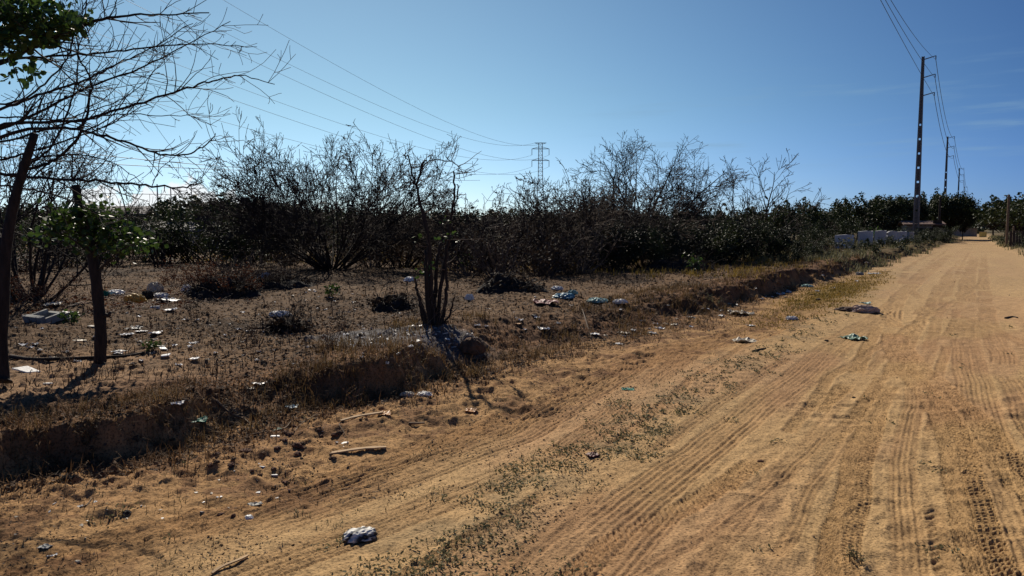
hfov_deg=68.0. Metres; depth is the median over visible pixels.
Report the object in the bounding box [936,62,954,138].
power cable
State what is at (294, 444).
brick piece
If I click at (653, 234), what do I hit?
bush
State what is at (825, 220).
bush
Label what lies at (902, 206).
leafy tree
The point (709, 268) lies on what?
dry grass
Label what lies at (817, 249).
bush
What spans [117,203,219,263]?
bush
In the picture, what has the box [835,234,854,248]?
wall slab
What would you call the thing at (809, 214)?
leafy tree
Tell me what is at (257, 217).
bare shrub
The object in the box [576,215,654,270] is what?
bush
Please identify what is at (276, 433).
twig litter
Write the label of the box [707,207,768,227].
leafy tree
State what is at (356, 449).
wooden plank
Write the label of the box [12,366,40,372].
white board
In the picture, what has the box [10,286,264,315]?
rust leaf litter
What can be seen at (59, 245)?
bush
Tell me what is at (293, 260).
bush
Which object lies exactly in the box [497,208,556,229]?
leafy tree
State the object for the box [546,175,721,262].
bare shrub
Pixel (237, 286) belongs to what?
bush
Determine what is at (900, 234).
wall slab
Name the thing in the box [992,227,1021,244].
bush
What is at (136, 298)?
plastic bag
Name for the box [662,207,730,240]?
bush
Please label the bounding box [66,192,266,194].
local cable
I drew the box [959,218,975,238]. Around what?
leafy tree
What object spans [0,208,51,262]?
bush
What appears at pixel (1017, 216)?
leafy tree
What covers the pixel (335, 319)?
dry weed
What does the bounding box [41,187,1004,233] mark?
wood
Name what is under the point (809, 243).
bush
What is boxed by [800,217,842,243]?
bush
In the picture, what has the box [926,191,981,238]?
leafy tree
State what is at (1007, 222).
wooden post
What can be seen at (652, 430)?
road weeds
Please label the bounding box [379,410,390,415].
orange wrapper
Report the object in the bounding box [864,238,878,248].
bush
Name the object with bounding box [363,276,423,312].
debris heap
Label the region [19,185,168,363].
tree
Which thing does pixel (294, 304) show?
dry weed
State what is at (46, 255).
bare shrub
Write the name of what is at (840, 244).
roadside weed
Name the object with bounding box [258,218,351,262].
bush
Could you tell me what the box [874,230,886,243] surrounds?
wall slab
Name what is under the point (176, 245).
bush
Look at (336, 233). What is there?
bush
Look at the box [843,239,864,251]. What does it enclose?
bush
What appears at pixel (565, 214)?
bare shrub
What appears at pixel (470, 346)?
earth clod
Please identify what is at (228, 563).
wooden lath
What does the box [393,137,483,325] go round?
stump tree
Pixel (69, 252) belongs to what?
bush
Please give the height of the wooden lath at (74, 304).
0.025 m
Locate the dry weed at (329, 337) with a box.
[317,320,344,349]
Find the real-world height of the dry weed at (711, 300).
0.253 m
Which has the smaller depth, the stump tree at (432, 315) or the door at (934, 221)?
the stump tree at (432, 315)
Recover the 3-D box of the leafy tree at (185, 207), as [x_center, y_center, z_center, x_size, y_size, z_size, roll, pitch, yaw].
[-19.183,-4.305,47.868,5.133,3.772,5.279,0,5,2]
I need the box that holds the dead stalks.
[9,257,814,388]
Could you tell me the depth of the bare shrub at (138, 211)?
22.34 m
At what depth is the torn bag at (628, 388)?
7.46 m
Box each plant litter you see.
[0,302,825,575]
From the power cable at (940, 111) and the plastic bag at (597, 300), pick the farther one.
the power cable at (940, 111)
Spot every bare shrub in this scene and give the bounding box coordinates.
[0,89,161,302]
[44,165,167,271]
[121,203,174,267]
[141,192,234,264]
[165,107,477,270]
[329,173,477,271]
[367,160,582,275]
[458,171,634,271]
[491,168,684,268]
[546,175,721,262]
[626,163,778,259]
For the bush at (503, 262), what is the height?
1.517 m
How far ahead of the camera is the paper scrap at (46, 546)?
3.71 m
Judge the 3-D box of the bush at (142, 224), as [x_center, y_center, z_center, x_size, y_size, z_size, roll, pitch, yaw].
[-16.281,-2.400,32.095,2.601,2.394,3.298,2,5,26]
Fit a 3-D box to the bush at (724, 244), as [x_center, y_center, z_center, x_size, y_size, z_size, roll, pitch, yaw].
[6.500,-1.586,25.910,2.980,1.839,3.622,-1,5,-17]
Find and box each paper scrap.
[36,543,53,548]
[42,302,60,305]
[124,326,142,328]
[171,400,184,404]
[247,501,262,505]
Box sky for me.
[0,0,1023,217]
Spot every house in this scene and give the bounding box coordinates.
[97,206,157,230]
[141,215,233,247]
[898,220,945,239]
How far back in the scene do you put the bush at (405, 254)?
25.53 m
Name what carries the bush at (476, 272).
on the ground at (110, 434)
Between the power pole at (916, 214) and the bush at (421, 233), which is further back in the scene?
the power pole at (916, 214)
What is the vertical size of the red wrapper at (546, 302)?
0.082 m
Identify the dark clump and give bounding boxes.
[142,290,153,298]
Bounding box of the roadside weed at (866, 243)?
[860,238,871,249]
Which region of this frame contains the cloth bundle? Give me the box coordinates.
[834,305,880,312]
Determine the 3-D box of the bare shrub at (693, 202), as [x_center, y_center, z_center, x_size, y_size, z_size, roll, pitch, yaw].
[6.690,-2.933,28.776,5.228,3.940,6.003,0,5,0]
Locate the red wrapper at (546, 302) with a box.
[533,299,557,303]
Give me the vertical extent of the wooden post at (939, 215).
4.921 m
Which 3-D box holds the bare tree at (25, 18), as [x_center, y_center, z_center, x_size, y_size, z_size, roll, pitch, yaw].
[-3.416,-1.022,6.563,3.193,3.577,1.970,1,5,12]
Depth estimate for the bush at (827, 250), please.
33.81 m
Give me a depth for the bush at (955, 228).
81.06 m
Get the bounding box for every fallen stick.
[9,351,144,360]
[215,400,249,423]
[246,415,293,435]
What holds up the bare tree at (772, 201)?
on the ground at (110, 434)
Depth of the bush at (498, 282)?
14.64 m
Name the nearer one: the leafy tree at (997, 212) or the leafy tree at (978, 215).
the leafy tree at (997, 212)
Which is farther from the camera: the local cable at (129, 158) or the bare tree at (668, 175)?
the local cable at (129, 158)
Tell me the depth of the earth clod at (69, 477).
4.75 m
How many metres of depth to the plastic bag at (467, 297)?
13.12 m
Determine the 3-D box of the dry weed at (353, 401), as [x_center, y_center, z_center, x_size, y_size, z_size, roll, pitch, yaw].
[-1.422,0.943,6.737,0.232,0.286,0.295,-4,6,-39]
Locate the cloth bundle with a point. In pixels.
(863, 308)
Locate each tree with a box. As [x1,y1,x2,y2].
[0,0,295,383]
[2,204,41,228]
[5,204,62,229]
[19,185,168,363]
[149,194,212,221]
[164,190,244,231]
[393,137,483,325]
[401,209,466,231]
[452,209,509,229]
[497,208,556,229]
[521,129,755,259]
[660,148,829,254]
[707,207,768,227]
[733,203,800,228]
[767,196,824,239]
[796,203,858,235]
[826,191,892,238]
[865,193,917,230]
[897,195,931,225]
[920,187,950,225]
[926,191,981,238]
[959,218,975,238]
[969,195,1023,236]
[975,206,996,234]
[983,192,1023,231]
[998,195,1023,230]
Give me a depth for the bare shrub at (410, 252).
23.67 m
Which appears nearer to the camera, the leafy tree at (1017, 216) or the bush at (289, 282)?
the bush at (289, 282)
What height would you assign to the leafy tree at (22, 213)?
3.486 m
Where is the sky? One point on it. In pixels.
(834, 84)
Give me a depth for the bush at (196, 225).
27.23 m
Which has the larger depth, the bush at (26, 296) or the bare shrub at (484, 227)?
the bare shrub at (484, 227)
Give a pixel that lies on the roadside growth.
(834, 255)
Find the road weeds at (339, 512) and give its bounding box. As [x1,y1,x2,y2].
[82,375,703,575]
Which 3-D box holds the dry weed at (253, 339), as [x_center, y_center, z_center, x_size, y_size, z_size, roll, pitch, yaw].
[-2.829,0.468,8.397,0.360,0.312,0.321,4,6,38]
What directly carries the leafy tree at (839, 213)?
on the ground at (110, 434)
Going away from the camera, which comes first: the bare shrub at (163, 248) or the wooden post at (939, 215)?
the bare shrub at (163, 248)
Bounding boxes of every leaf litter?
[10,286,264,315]
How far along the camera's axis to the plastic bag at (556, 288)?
15.18 m
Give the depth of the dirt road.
5.04 m
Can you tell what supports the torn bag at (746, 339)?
on the dirt road
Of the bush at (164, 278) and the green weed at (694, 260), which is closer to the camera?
the bush at (164, 278)
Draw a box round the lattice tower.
[532,143,548,205]
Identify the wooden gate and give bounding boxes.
[1008,231,1023,246]
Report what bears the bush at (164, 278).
on the ground at (110, 434)
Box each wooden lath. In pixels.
[68,301,82,306]
[211,554,248,573]
[409,422,424,423]
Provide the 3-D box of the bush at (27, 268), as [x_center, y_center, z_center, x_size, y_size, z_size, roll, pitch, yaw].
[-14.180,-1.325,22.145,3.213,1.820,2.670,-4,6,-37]
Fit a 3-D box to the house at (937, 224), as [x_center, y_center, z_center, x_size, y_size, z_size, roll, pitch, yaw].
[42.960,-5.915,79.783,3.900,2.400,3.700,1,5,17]
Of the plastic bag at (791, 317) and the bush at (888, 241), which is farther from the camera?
the bush at (888, 241)
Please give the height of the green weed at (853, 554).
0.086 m
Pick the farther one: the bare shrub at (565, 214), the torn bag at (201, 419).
the bare shrub at (565, 214)
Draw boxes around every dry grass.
[0,256,859,483]
[0,373,279,465]
[26,242,931,290]
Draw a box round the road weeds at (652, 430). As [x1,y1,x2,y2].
[58,312,1019,575]
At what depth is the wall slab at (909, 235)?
68.01 m
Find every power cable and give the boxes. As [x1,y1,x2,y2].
[880,0,932,93]
[885,0,934,77]
[891,1,935,59]
[934,96,953,157]
[935,79,951,147]
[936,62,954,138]
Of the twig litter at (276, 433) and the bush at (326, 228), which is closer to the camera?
the twig litter at (276, 433)
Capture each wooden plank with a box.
[329,446,386,453]
[340,411,382,420]
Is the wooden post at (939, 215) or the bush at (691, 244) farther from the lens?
the wooden post at (939, 215)
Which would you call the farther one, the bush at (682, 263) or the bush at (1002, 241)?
the bush at (1002, 241)
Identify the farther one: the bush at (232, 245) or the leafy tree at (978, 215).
the leafy tree at (978, 215)
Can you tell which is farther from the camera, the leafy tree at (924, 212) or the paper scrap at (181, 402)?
the leafy tree at (924, 212)
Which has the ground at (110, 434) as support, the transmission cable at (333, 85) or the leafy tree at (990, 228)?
the leafy tree at (990, 228)
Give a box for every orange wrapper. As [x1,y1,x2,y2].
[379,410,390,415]
[465,408,476,411]
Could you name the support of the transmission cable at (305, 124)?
hanging from the lattice tower
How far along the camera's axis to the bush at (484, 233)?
25.47 m
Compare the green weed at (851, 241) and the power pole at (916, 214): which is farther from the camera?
the power pole at (916, 214)
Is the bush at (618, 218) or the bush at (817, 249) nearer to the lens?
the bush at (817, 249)
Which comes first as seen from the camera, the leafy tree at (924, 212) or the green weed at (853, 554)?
the green weed at (853, 554)
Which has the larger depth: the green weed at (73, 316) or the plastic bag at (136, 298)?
the plastic bag at (136, 298)
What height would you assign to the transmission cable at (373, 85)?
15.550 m
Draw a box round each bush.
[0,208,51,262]
[0,209,37,273]
[10,261,83,303]
[10,270,55,310]
[11,217,87,271]
[18,211,97,262]
[22,219,116,266]
[76,229,148,266]
[113,203,160,256]
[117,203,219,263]
[118,210,189,261]
[136,208,232,262]
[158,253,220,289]
[158,255,212,288]
[175,208,280,263]
[181,254,266,298]
[202,206,288,264]
[203,246,267,283]
[243,204,320,256]
[247,229,313,266]
[252,260,292,285]
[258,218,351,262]
[307,204,382,259]
[313,203,347,253]
[326,209,399,260]
[335,233,408,267]
[357,222,425,264]
[394,207,453,258]
[398,219,468,267]
[426,209,483,248]
[431,230,504,276]
[440,209,515,264]
[452,220,537,280]
[469,212,549,264]
[496,223,593,276]
[529,220,608,262]
[532,223,628,275]
[566,225,607,263]
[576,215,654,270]
[598,209,645,230]
[609,226,678,267]
[633,248,724,270]
[637,209,725,260]
[652,217,750,264]
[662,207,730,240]
[682,210,758,262]
[725,217,798,259]
[743,213,803,259]
[765,237,815,259]
[778,226,825,253]
[780,243,812,262]
[784,215,833,240]
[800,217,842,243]
[804,241,834,255]
[817,236,838,248]
[821,241,844,252]
[831,216,872,240]
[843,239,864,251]
[856,215,900,237]
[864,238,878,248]
[881,235,900,246]
[909,234,922,244]
[917,228,935,237]
[921,231,944,243]
[927,225,961,237]
[931,227,947,240]
[937,230,952,242]
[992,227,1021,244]
[1013,232,1023,247]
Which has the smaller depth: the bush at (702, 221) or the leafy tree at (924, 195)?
the bush at (702, 221)
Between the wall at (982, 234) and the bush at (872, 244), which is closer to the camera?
the bush at (872, 244)
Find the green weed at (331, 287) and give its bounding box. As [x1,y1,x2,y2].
[323,283,340,296]
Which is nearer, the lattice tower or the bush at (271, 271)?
the bush at (271, 271)
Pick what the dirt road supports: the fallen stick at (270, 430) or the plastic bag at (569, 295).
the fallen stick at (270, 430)
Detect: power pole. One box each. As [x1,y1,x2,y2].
[912,55,936,238]
[942,136,954,228]
[957,168,963,197]
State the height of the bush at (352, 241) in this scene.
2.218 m
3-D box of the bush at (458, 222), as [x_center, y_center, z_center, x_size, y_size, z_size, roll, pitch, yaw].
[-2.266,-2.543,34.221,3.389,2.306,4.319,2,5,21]
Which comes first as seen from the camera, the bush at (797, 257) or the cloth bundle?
the cloth bundle
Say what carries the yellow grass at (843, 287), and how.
on the dirt road
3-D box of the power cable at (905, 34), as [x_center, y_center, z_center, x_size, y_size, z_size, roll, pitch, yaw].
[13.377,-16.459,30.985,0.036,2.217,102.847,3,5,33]
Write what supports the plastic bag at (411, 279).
on the ground at (110, 434)
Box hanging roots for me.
[0,262,845,472]
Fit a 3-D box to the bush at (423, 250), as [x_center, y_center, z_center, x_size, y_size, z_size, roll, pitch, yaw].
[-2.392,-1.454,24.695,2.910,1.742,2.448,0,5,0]
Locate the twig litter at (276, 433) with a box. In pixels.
[0,308,741,500]
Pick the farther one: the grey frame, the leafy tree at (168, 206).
the leafy tree at (168, 206)
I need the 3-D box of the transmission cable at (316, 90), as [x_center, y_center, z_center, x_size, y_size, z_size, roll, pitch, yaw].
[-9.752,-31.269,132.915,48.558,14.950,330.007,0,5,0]
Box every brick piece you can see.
[240,448,251,452]
[291,442,301,447]
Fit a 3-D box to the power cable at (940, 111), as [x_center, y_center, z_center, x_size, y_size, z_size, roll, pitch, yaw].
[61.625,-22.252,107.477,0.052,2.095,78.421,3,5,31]
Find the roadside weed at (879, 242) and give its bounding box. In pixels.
[873,237,883,247]
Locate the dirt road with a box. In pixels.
[0,237,1023,575]
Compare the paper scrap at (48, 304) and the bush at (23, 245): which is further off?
the bush at (23, 245)
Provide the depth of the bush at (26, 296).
12.19 m
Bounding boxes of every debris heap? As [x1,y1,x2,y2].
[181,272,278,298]
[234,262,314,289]
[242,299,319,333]
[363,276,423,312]
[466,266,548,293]
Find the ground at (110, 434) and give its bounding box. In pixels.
[0,230,1023,476]
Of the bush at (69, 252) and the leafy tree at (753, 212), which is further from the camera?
the leafy tree at (753, 212)
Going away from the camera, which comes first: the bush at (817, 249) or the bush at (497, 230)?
the bush at (497, 230)
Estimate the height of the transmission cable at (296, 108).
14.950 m
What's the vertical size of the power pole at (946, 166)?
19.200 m
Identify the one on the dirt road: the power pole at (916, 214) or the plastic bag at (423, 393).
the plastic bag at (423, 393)
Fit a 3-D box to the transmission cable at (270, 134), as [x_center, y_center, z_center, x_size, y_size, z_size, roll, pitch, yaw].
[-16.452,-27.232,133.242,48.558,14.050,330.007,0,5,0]
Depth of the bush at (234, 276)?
14.51 m
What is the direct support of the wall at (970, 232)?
on the ground at (110, 434)
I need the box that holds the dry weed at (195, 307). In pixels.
[181,288,218,319]
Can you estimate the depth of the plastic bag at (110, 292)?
14.71 m
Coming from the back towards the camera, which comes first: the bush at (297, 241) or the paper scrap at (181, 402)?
the bush at (297, 241)
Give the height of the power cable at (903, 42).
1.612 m
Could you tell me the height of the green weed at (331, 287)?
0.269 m
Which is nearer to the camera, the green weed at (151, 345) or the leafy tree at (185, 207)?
the green weed at (151, 345)
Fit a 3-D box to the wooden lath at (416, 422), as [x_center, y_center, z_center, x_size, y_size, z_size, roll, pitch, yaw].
[-0.775,1.100,6.183,0.130,0.016,0.040,1,4,-23]
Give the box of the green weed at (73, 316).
[57,309,84,323]
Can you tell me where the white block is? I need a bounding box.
[245,515,253,519]
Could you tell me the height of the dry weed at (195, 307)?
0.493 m
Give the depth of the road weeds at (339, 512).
4.55 m
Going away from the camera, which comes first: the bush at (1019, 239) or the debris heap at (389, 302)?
the debris heap at (389, 302)
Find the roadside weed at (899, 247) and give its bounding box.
[892,240,908,249]
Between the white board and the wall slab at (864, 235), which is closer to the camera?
the white board
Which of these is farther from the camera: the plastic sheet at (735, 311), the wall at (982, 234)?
the wall at (982, 234)
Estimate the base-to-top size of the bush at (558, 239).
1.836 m
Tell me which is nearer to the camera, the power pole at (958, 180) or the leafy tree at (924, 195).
the leafy tree at (924, 195)
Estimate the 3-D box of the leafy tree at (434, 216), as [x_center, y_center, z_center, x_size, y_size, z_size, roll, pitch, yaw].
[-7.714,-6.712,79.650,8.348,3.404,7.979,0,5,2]
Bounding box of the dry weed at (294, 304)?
[290,292,316,313]
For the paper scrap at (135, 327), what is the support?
on the ground at (110, 434)
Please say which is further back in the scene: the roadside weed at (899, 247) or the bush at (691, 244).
the roadside weed at (899, 247)
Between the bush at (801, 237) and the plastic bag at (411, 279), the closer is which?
the plastic bag at (411, 279)
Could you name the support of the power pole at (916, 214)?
on the ground at (110, 434)
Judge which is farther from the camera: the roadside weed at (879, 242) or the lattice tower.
the lattice tower
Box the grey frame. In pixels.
[22,309,69,323]
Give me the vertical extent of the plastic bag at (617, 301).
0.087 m
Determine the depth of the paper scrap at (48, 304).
12.52 m
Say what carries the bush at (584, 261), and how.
on the ground at (110, 434)
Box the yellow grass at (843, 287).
[732,269,895,333]
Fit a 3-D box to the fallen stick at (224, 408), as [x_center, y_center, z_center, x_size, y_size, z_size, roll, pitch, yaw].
[-2.242,1.005,6.204,0.348,0.190,0.125,1,5,16]
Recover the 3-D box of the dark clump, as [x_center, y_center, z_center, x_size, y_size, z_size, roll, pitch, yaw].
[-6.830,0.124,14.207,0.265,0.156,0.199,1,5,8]
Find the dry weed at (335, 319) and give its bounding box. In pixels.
[327,305,356,330]
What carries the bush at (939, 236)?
on the ground at (110, 434)
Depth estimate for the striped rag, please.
3.88 m
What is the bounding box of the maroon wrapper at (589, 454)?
[585,452,600,456]
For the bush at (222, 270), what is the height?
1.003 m
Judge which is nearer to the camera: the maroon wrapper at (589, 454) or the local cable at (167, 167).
the maroon wrapper at (589, 454)
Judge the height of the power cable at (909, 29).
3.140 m
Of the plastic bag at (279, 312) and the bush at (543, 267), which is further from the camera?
the bush at (543, 267)
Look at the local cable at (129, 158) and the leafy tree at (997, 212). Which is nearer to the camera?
the local cable at (129, 158)
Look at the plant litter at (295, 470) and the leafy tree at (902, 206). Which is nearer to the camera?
the plant litter at (295, 470)
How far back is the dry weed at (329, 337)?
8.08 m
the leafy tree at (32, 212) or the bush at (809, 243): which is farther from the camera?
the leafy tree at (32, 212)
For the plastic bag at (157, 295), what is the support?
on the ground at (110, 434)
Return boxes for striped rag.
[342,526,377,543]
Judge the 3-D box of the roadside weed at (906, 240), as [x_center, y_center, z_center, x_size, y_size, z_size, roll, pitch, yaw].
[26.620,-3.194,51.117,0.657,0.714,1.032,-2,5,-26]
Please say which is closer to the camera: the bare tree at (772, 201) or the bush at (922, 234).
the bare tree at (772, 201)
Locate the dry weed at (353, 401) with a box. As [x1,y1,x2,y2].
[343,379,363,407]
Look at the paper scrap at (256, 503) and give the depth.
4.36 m
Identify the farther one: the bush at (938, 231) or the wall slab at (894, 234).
the bush at (938, 231)
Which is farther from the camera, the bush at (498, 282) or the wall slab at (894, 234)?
the wall slab at (894, 234)
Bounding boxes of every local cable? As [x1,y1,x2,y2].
[0,143,242,167]
[17,158,297,171]
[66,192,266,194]
[302,172,472,180]
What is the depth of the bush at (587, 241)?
24.92 m
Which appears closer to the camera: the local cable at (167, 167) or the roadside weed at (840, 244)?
the roadside weed at (840, 244)
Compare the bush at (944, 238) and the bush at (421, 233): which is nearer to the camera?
the bush at (421, 233)
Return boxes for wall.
[943,228,976,236]
[979,232,986,236]
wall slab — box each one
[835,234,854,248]
[857,231,872,246]
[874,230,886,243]
[886,231,897,240]
[897,231,906,240]
[907,232,913,240]
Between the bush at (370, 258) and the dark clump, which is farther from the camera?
the bush at (370, 258)
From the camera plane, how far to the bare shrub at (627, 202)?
23.01 m
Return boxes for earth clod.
[62,474,73,479]
[459,337,485,355]
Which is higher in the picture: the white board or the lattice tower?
the lattice tower
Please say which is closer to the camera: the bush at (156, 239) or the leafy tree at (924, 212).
the bush at (156, 239)
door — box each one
[932,220,941,237]
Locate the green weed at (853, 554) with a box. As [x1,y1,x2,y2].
[842,545,866,563]
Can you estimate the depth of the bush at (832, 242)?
40.77 m
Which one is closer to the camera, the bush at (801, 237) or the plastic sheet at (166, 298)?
the plastic sheet at (166, 298)
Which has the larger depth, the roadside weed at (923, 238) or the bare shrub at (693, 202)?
the roadside weed at (923, 238)
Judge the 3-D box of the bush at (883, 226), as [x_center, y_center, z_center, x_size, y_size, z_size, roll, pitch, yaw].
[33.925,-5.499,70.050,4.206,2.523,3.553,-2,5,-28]
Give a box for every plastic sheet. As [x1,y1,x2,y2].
[152,297,179,300]
[727,310,754,313]
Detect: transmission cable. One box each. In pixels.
[1,58,520,174]
[70,41,547,174]
[97,33,530,159]
[126,0,545,159]
[161,0,532,145]
[227,2,544,145]
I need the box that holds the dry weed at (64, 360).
[49,331,83,363]
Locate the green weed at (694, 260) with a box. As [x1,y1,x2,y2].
[681,250,704,271]
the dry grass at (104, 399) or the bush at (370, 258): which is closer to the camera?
the dry grass at (104, 399)
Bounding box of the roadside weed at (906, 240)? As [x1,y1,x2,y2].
[900,235,913,243]
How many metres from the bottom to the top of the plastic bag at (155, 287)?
0.249 m
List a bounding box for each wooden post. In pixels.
[938,197,941,219]
[1005,195,1009,246]
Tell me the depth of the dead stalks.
9.45 m
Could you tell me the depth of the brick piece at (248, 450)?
5.39 m
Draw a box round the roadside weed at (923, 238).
[917,227,936,243]
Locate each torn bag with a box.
[191,416,207,422]
[285,404,298,407]
[621,387,633,390]
[732,337,756,342]
[840,333,867,339]
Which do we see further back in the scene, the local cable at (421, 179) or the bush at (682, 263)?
the local cable at (421, 179)
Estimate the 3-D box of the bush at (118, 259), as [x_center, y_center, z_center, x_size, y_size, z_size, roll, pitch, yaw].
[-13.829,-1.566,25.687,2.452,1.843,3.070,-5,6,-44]
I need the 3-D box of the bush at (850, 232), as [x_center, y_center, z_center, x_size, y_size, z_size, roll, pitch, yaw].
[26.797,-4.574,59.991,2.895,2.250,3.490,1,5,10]
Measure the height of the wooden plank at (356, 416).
0.013 m
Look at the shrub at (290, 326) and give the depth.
9.44 m
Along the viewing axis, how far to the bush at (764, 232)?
28.25 m
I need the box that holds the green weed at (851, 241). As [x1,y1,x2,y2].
[841,235,863,247]
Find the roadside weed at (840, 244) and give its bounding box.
[829,238,850,251]
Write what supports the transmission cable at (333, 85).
attached to the lattice tower
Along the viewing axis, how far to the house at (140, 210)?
49.33 m
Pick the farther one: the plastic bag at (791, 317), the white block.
the plastic bag at (791, 317)
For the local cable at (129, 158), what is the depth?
48.89 m
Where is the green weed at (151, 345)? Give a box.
[142,339,161,350]
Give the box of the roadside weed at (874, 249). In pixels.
[866,245,880,253]
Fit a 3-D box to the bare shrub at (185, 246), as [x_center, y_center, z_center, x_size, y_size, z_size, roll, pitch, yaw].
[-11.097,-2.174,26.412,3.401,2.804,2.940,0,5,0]
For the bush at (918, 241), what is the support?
on the ground at (110, 434)
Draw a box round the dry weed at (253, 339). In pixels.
[235,316,269,345]
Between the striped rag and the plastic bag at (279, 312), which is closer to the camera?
the striped rag
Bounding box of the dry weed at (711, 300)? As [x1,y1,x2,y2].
[704,292,728,304]
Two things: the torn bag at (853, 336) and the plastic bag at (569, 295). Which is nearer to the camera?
the torn bag at (853, 336)
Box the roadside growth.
[721,234,1023,272]
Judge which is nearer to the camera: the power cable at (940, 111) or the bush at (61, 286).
the bush at (61, 286)
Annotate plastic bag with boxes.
[108,289,125,294]
[123,293,147,302]
[146,281,163,292]
[153,293,167,297]
[269,310,290,316]
[403,277,416,281]
[417,391,431,396]
[464,294,473,300]
[550,286,563,289]
[551,293,574,298]
[568,290,577,294]
[586,297,608,302]
[612,299,627,303]
[786,316,797,319]
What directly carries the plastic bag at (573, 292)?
on the ground at (110, 434)
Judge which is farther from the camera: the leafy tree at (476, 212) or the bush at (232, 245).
the leafy tree at (476, 212)
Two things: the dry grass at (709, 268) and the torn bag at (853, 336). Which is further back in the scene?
the dry grass at (709, 268)
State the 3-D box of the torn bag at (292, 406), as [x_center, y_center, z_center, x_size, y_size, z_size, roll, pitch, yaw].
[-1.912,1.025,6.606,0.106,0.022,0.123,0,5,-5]
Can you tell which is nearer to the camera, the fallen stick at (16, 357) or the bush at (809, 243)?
the fallen stick at (16, 357)
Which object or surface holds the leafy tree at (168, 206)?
on the ground at (110, 434)
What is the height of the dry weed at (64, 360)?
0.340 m
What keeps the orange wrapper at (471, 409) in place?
on the dirt road
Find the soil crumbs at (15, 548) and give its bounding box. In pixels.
[0,313,846,575]
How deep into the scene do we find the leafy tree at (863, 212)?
70.31 m
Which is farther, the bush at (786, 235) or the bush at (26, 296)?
the bush at (786, 235)
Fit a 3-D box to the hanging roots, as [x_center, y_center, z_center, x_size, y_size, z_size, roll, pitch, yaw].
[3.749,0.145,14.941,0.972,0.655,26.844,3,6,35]
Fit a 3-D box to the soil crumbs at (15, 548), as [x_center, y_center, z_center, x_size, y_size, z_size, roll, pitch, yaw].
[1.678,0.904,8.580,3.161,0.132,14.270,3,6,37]
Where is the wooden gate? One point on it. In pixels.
(1013, 238)
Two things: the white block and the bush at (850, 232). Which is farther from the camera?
the bush at (850, 232)
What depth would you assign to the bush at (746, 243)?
27.36 m
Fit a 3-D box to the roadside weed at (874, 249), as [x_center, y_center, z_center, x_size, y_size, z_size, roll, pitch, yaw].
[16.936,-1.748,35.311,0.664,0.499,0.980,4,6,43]

